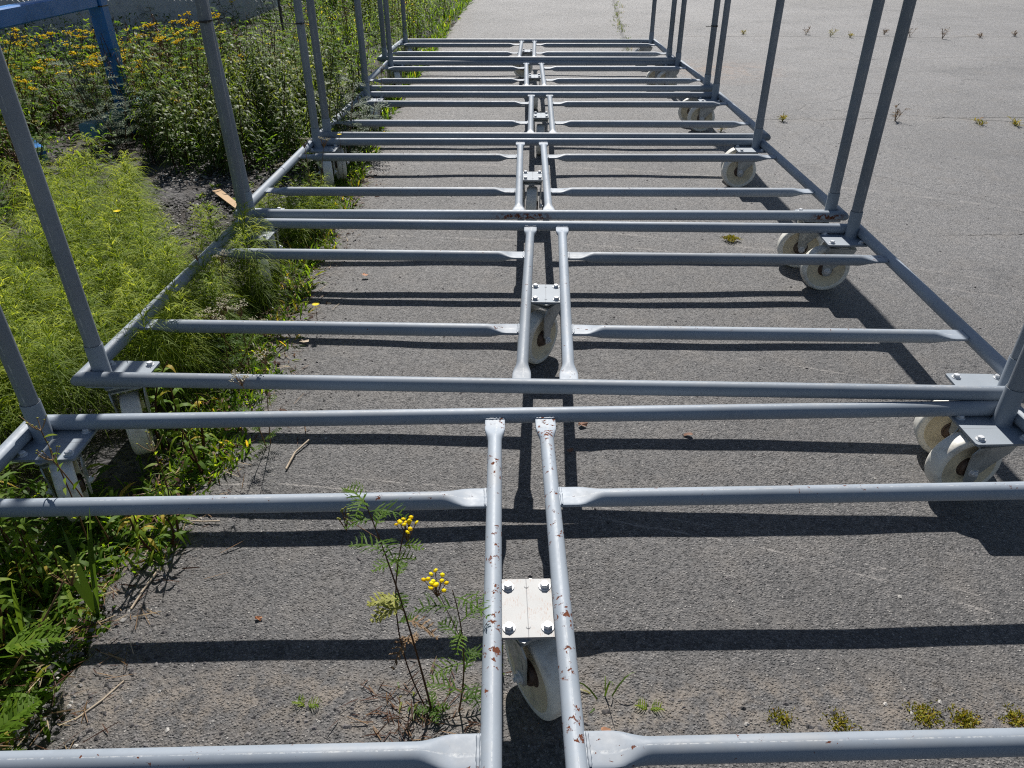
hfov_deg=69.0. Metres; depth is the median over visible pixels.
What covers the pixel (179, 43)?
tansy plant
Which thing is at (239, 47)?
willowherb plant
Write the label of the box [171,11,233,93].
tansy plant
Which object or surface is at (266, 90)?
willowherb plant
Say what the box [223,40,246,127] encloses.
willowherb plant
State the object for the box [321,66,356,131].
willowherb plant
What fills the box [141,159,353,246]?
dark gravel
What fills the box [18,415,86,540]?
budding weed
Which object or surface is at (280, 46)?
tansy plant
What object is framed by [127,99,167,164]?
willowherb plant
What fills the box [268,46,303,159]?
willowherb plant
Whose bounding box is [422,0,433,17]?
leafy weed
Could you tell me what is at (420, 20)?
leafy weed
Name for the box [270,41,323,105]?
tansy plant
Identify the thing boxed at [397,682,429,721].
grass tuft
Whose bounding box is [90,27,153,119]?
tansy plant
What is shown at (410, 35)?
dry weed
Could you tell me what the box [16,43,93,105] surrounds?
tansy plant
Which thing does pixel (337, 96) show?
willowherb plant
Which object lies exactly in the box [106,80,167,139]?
mugwort plant
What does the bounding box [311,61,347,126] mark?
willowherb plant
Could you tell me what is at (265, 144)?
undergrowth
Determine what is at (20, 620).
grass clump
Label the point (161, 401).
leafy weed
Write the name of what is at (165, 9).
grey panel
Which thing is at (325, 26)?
leafy weed
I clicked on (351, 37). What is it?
dry weed
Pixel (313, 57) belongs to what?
willowherb plant
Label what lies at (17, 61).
tansy plant
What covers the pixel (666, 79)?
steel trolley
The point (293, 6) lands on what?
weed bush
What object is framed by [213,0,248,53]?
tansy plant
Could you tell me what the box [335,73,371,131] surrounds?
willowherb plant
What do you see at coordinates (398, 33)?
leafy weed
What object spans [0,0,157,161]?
blue steel frame
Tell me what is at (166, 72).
dry weed
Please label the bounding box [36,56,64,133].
dry weed
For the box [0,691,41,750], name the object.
tansy plant
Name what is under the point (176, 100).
tansy plant
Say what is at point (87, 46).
tansy plant
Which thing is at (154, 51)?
dry weed
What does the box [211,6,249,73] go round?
tansy plant
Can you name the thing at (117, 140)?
mugwort plant
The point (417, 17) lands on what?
leafy weed
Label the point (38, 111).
tansy plant
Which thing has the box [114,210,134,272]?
yellow daisy
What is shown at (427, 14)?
leafy weed
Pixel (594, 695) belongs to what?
grass tuft
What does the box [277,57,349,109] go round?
tansy plant
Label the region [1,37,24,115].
tansy plant
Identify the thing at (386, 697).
dry litter
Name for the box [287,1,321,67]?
leafy weed
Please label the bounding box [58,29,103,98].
tansy plant
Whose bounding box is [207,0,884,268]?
steel trolley
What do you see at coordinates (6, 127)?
tansy plant
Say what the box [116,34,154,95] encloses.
tansy plant
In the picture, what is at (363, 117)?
mugwort plant
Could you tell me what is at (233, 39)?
dry weed
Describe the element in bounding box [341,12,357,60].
leafy weed
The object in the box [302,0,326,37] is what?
tansy plant
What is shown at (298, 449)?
stick
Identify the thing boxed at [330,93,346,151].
willowherb plant
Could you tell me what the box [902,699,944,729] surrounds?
moss cushion
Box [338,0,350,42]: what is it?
dry weed
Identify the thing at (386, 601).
tansy plant
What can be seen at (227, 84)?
willowherb plant
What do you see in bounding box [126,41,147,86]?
tansy plant
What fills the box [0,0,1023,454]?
steel trolley
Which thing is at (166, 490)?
budding weed
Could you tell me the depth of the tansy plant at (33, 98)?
4.58 m
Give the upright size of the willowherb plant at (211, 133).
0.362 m
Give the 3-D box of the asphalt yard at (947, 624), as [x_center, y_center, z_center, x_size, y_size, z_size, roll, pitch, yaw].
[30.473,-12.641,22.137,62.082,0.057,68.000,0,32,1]
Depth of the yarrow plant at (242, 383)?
1.90 m
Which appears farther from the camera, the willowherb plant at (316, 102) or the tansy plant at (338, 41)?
the tansy plant at (338, 41)
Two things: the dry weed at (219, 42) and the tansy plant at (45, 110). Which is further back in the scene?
the dry weed at (219, 42)
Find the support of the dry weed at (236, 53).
on the soil
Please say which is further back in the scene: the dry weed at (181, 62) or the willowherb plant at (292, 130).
the dry weed at (181, 62)
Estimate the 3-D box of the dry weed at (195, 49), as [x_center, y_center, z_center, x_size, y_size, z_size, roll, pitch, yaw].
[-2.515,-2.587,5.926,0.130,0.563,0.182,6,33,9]
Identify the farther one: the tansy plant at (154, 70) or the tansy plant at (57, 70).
the tansy plant at (57, 70)
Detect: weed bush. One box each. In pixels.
[280,0,306,11]
[303,0,345,33]
[341,0,375,24]
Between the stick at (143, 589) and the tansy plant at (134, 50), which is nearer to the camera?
the stick at (143, 589)
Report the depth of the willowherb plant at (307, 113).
3.99 m
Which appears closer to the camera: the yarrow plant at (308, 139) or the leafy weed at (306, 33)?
the yarrow plant at (308, 139)
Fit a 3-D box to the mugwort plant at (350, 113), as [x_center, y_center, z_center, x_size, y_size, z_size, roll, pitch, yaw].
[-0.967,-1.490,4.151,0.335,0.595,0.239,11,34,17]
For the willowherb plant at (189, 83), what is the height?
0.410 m
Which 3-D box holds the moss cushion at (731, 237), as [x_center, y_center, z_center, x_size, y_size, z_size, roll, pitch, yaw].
[0.970,-0.646,3.288,0.071,0.016,0.089,-24,39,-32]
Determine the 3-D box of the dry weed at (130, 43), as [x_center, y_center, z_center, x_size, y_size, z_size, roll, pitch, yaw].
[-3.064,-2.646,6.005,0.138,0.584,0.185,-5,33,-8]
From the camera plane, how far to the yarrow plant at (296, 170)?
3.74 m
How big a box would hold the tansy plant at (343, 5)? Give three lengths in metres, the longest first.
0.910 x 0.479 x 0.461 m
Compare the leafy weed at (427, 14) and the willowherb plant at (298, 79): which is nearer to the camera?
the willowherb plant at (298, 79)
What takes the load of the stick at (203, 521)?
on the asphalt yard at (947, 624)
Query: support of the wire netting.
on the soil
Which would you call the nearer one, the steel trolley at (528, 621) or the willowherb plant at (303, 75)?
the steel trolley at (528, 621)
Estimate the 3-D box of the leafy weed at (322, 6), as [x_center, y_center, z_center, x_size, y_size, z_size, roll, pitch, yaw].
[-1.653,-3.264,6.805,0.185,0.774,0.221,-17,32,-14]
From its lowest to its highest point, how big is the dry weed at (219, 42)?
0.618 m
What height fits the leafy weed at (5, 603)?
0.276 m
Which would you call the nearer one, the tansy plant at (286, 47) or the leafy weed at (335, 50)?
the tansy plant at (286, 47)
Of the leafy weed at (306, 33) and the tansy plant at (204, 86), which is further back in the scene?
the leafy weed at (306, 33)
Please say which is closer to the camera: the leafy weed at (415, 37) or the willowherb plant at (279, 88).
the willowherb plant at (279, 88)
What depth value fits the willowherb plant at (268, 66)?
5.13 m
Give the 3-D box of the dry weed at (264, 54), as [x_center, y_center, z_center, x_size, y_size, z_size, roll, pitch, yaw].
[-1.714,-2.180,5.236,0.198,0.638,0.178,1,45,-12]
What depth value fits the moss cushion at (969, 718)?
1.32 m
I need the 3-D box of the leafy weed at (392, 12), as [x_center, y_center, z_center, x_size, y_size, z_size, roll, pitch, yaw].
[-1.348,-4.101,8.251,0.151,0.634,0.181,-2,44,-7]
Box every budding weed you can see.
[0,517,34,583]
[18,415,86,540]
[35,442,110,541]
[136,431,169,495]
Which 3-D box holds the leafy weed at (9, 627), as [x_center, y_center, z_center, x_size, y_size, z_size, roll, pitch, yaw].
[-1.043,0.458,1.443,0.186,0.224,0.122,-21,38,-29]
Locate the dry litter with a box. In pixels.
[0,169,511,749]
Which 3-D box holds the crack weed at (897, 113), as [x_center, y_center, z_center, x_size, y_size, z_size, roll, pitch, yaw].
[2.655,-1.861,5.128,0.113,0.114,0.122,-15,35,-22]
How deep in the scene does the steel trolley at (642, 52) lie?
6.20 m
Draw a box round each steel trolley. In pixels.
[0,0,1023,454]
[0,305,1023,767]
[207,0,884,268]
[306,0,770,179]
[354,0,720,120]
[377,0,676,84]
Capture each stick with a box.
[75,680,124,720]
[130,569,158,609]
[182,520,219,521]
[285,439,309,469]
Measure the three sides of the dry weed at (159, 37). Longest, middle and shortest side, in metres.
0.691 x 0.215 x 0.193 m
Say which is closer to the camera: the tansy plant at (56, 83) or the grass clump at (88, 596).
the grass clump at (88, 596)
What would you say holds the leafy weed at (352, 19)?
on the soil
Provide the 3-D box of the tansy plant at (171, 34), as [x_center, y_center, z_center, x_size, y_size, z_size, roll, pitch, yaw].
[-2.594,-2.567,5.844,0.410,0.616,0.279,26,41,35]
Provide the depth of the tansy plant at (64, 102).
5.36 m
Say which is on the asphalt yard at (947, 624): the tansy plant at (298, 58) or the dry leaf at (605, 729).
the dry leaf at (605, 729)
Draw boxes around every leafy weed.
[0,517,44,587]
[0,578,46,667]
[0,588,37,650]
[1,521,60,604]
[5,545,73,617]
[116,490,199,564]
[139,361,197,449]
[169,396,220,477]
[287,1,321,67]
[288,20,311,57]
[316,6,340,57]
[319,0,342,69]
[325,33,339,73]
[335,2,352,38]
[338,29,366,93]
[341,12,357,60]
[343,16,355,53]
[343,52,368,108]
[347,6,366,38]
[347,17,374,68]
[361,0,377,43]
[368,0,379,39]
[370,12,380,49]
[376,14,396,47]
[384,11,408,55]
[388,0,395,39]
[394,0,407,50]
[397,2,417,50]
[405,0,416,50]
[408,0,429,38]
[416,3,425,35]
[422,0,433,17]
[423,0,437,34]
[441,0,453,16]
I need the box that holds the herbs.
[0,0,473,750]
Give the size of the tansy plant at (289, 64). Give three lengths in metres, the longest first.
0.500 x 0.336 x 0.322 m
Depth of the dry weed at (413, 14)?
8.56 m
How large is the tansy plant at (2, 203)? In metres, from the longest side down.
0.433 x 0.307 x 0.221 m
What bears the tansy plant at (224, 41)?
on the soil
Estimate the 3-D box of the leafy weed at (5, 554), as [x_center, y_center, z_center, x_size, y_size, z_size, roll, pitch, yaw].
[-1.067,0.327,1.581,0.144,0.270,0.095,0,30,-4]
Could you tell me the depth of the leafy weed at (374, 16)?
8.52 m
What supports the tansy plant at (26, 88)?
on the soil
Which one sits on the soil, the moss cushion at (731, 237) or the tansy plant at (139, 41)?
the tansy plant at (139, 41)
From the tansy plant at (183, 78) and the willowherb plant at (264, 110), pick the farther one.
the tansy plant at (183, 78)
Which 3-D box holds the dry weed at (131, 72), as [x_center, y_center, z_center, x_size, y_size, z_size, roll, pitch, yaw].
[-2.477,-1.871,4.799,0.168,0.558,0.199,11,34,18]
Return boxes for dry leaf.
[578,422,587,425]
[601,727,610,730]
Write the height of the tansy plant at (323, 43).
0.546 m
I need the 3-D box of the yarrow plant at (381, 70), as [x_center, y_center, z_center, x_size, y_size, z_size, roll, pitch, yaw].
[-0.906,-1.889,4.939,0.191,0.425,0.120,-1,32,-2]
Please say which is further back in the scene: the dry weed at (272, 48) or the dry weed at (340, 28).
the dry weed at (340, 28)
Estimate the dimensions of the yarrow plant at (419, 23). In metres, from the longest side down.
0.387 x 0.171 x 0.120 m
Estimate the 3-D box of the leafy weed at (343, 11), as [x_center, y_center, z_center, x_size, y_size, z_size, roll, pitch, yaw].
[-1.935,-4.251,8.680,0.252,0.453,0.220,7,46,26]
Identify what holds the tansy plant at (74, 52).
on the soil
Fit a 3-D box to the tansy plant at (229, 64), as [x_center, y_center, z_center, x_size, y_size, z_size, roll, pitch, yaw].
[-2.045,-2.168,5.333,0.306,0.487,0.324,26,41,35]
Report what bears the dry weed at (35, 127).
on the soil
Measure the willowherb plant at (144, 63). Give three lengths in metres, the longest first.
0.689 x 0.316 x 0.277 m
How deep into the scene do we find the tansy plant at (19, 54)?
5.59 m
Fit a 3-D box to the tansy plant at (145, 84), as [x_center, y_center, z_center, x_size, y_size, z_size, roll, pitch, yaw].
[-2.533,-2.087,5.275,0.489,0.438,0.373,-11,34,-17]
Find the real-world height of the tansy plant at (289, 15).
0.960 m
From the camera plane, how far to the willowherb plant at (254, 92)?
5.00 m
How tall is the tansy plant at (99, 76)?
0.486 m
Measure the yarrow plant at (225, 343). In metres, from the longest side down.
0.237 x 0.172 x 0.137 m
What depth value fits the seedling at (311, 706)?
1.35 m
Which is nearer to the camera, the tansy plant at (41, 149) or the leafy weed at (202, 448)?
the leafy weed at (202, 448)
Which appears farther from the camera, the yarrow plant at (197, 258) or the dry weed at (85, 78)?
the dry weed at (85, 78)
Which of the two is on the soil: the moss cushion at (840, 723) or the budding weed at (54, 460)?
the budding weed at (54, 460)
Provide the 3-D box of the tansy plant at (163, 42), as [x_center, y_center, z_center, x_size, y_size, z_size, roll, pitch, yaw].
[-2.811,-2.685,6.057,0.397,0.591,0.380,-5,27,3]
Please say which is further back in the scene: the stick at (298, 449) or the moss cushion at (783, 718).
the stick at (298, 449)
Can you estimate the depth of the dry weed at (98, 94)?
4.88 m
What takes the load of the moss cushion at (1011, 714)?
on the asphalt yard at (947, 624)
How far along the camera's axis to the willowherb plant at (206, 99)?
4.66 m
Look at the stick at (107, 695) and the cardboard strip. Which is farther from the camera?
the cardboard strip
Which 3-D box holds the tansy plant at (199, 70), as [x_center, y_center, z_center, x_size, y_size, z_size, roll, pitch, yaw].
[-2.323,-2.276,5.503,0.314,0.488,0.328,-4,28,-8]
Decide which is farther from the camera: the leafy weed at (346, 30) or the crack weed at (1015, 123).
the leafy weed at (346, 30)
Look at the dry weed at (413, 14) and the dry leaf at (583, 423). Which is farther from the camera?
the dry weed at (413, 14)
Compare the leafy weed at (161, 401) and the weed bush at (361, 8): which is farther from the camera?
the weed bush at (361, 8)
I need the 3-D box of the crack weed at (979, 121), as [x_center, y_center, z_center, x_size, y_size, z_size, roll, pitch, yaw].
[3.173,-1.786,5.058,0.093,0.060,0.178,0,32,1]
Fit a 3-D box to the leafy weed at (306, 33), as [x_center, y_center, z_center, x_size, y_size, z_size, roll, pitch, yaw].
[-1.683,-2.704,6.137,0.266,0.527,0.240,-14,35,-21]
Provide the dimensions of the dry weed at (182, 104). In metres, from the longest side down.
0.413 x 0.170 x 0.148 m
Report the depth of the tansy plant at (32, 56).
5.61 m
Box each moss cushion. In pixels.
[720,234,742,241]
[764,702,797,730]
[819,706,861,731]
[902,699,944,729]
[945,703,979,728]
[995,702,1023,727]
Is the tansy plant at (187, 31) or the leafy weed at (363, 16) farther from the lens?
the leafy weed at (363, 16)
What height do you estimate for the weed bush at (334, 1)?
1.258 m
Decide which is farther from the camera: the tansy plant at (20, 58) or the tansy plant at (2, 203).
the tansy plant at (20, 58)
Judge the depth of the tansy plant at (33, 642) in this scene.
1.36 m
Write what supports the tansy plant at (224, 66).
on the soil
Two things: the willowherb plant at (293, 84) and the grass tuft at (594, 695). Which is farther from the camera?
the willowherb plant at (293, 84)
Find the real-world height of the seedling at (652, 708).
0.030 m
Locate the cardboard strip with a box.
[212,189,236,208]
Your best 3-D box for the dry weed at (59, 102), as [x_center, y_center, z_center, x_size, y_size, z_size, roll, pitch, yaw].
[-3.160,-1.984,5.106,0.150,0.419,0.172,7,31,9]
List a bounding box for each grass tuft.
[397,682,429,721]
[579,672,633,712]
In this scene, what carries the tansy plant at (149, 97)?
on the soil
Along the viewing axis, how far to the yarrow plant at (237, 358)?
2.33 m
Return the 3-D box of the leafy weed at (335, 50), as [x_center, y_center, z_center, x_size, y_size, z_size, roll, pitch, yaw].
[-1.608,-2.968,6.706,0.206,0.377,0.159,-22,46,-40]
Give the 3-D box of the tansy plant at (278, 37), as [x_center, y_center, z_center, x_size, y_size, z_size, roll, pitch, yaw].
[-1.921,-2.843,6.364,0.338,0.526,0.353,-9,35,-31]
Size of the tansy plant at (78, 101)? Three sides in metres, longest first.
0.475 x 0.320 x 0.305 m
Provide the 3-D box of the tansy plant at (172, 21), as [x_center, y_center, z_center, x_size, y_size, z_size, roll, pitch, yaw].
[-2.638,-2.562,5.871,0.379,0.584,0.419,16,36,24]
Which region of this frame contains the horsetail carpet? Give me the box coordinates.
[0,132,345,518]
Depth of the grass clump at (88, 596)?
1.51 m
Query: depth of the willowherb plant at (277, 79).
4.91 m
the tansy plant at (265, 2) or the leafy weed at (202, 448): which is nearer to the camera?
the leafy weed at (202, 448)
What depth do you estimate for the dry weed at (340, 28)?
7.50 m
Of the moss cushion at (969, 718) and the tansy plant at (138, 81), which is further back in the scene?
the tansy plant at (138, 81)
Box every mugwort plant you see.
[35,48,104,143]
[58,42,121,146]
[82,95,139,152]
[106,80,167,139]
[312,64,368,152]
[331,95,390,152]
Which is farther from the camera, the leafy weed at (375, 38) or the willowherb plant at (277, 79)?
the leafy weed at (375, 38)
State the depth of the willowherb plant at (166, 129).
4.17 m
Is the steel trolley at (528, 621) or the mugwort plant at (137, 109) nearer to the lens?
the steel trolley at (528, 621)
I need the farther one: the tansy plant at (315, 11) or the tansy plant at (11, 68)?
the tansy plant at (315, 11)
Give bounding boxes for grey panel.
[0,0,277,51]
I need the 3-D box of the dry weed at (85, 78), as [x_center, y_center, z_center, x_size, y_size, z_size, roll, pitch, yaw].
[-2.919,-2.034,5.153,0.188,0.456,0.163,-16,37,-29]
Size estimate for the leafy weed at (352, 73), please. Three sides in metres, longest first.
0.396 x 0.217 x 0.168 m
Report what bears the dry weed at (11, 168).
on the soil
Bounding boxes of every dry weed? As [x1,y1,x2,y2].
[0,122,24,211]
[2,119,30,197]
[15,78,47,151]
[34,62,66,125]
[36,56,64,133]
[71,56,100,111]
[90,72,110,112]
[99,47,141,137]
[120,34,135,96]
[122,17,137,67]
[139,29,181,110]
[140,49,165,146]
[142,29,162,82]
[147,1,169,75]
[150,48,175,123]
[160,37,195,102]
[170,79,201,143]
[186,25,200,83]
[190,49,213,135]
[203,25,226,67]
[220,19,242,81]
[226,23,245,95]
[226,56,250,119]
[259,33,277,98]
[266,22,280,81]
[328,0,350,56]
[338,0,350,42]
[346,12,358,58]
[398,10,413,50]
[405,0,419,37]
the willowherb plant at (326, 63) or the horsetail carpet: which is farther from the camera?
the willowherb plant at (326, 63)
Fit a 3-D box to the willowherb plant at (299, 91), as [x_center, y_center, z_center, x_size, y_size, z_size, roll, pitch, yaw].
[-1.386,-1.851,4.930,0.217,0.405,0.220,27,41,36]
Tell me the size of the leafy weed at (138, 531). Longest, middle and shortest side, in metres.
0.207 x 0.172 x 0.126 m
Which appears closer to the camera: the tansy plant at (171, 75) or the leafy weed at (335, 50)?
the tansy plant at (171, 75)
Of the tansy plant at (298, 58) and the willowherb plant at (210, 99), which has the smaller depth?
the willowherb plant at (210, 99)
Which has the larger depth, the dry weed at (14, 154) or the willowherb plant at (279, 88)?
the willowherb plant at (279, 88)
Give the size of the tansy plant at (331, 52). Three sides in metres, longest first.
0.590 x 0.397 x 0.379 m
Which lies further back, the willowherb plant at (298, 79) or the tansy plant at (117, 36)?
the tansy plant at (117, 36)
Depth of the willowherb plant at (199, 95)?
4.78 m
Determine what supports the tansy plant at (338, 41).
on the soil
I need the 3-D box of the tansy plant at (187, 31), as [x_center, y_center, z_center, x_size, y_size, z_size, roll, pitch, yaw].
[-1.948,-2.151,5.109,0.464,0.693,0.279,-9,33,-14]
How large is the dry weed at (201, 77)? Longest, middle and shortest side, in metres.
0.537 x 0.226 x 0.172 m
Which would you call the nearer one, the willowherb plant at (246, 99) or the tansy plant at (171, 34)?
the willowherb plant at (246, 99)
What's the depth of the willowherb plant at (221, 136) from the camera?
4.08 m
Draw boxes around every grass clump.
[7,580,30,648]
[43,507,99,622]
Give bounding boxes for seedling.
[291,694,318,708]
[635,697,662,711]
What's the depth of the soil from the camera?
3.33 m
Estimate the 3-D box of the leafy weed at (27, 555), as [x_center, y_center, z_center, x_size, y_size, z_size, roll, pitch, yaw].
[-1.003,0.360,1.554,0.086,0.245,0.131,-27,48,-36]
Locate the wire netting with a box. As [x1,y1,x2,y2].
[0,0,285,58]
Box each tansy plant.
[0,25,55,96]
[0,45,28,117]
[0,62,49,124]
[0,76,31,165]
[0,82,46,161]
[0,176,14,224]
[0,564,79,689]
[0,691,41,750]
[1,33,43,96]
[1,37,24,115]
[1,48,23,117]
[4,49,85,116]
[4,157,39,200]
[7,27,75,118]
[9,40,30,96]
[13,63,54,141]
[15,55,57,126]
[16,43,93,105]
[25,118,55,177]
[36,58,101,120]
[55,52,151,130]
[57,30,109,109]
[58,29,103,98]
[66,66,108,124]
[75,57,127,106]
[76,12,138,70]
[81,34,168,90]
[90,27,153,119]
[115,45,187,132]
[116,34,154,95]
[117,27,171,70]
[121,21,204,113]
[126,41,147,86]
[126,56,183,118]
[127,28,209,131]
[132,16,187,86]
[136,63,194,157]
[139,20,204,88]
[149,55,192,104]
[150,53,195,98]
[151,14,199,88]
[158,75,246,137]
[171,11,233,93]
[178,40,208,93]
[179,49,210,109]
[185,17,256,113]
[194,47,248,97]
[194,51,245,103]
[197,25,243,77]
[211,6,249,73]
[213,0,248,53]
[240,18,300,92]
[247,11,309,87]
[249,29,306,118]
[254,0,293,47]
[264,25,293,72]
[265,17,298,67]
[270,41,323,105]
[271,43,312,97]
[272,26,312,86]
[275,0,294,34]
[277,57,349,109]
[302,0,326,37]
[305,14,343,92]
[305,19,339,79]
[316,0,357,55]
[322,6,377,88]
[336,481,490,722]
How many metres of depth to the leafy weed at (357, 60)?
5.80 m
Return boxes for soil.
[0,0,472,750]
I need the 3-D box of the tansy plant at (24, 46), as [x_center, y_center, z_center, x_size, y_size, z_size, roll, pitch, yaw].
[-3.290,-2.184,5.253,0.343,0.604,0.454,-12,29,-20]
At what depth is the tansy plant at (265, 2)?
7.64 m
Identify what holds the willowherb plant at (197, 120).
on the soil
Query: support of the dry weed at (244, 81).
on the soil
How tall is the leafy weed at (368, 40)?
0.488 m
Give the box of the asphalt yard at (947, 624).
[47,0,1023,767]
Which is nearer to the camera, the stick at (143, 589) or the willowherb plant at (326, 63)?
the stick at (143, 589)
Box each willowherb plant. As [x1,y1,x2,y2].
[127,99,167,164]
[128,32,190,155]
[151,91,202,168]
[160,77,192,145]
[175,81,213,159]
[177,74,203,126]
[189,71,218,131]
[190,74,212,127]
[192,110,226,171]
[197,46,249,149]
[198,50,242,157]
[202,82,258,176]
[209,76,265,166]
[222,45,278,154]
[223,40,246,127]
[231,34,269,109]
[238,36,268,129]
[239,63,269,128]
[244,34,294,116]
[245,39,291,149]
[256,54,301,137]
[262,47,287,109]
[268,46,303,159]
[269,71,306,137]
[271,88,308,167]
[290,56,311,120]
[291,71,310,126]
[293,51,345,178]
[295,41,326,119]
[297,71,324,161]
[306,32,330,106]
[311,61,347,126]
[312,28,340,113]
[317,74,347,162]
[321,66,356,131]
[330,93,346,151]
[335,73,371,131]
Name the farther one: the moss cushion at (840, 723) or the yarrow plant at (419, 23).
the yarrow plant at (419, 23)
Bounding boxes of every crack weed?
[779,111,788,120]
[892,104,912,120]
[971,117,987,124]
[1007,116,1021,125]
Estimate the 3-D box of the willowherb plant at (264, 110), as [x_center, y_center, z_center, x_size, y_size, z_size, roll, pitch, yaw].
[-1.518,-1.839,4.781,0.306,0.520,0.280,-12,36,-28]
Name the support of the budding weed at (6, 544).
on the soil
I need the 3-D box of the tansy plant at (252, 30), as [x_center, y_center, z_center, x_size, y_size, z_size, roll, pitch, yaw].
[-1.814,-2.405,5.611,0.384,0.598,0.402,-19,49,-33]
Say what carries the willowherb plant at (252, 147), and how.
on the soil
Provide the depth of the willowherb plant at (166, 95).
4.62 m
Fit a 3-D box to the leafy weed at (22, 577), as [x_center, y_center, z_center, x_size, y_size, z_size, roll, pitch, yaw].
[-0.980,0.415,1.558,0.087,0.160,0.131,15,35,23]
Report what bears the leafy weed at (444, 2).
on the soil
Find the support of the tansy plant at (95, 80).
on the soil
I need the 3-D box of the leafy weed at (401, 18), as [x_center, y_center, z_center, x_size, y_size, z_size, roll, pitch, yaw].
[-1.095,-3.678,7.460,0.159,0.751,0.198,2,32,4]
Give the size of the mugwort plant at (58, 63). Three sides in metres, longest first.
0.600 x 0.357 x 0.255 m
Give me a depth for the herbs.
1.77 m
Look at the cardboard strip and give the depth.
3.82 m
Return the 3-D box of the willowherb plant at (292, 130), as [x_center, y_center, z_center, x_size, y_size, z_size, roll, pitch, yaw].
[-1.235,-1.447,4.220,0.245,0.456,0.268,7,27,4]
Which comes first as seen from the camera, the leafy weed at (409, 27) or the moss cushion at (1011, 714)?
the moss cushion at (1011, 714)
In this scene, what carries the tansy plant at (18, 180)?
on the soil
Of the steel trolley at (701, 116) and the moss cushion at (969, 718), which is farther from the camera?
the steel trolley at (701, 116)
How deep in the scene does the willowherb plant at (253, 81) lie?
4.87 m
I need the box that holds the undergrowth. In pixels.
[0,0,451,231]
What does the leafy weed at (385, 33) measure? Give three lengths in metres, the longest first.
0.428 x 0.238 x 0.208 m
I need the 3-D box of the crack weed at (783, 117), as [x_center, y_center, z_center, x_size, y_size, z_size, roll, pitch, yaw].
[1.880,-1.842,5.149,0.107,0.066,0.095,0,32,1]
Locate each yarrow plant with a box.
[189,248,230,344]
[195,293,260,373]
[212,303,265,373]
[229,349,281,449]
[275,153,315,198]
[298,137,330,207]
[358,64,386,117]
[414,8,426,38]
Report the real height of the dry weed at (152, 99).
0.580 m
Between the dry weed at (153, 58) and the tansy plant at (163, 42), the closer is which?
the dry weed at (153, 58)
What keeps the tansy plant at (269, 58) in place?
on the soil
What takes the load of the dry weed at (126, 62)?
on the soil
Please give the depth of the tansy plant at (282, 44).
5.71 m
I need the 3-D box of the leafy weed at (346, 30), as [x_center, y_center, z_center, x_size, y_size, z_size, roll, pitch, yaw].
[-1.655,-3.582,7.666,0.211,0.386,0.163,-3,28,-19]

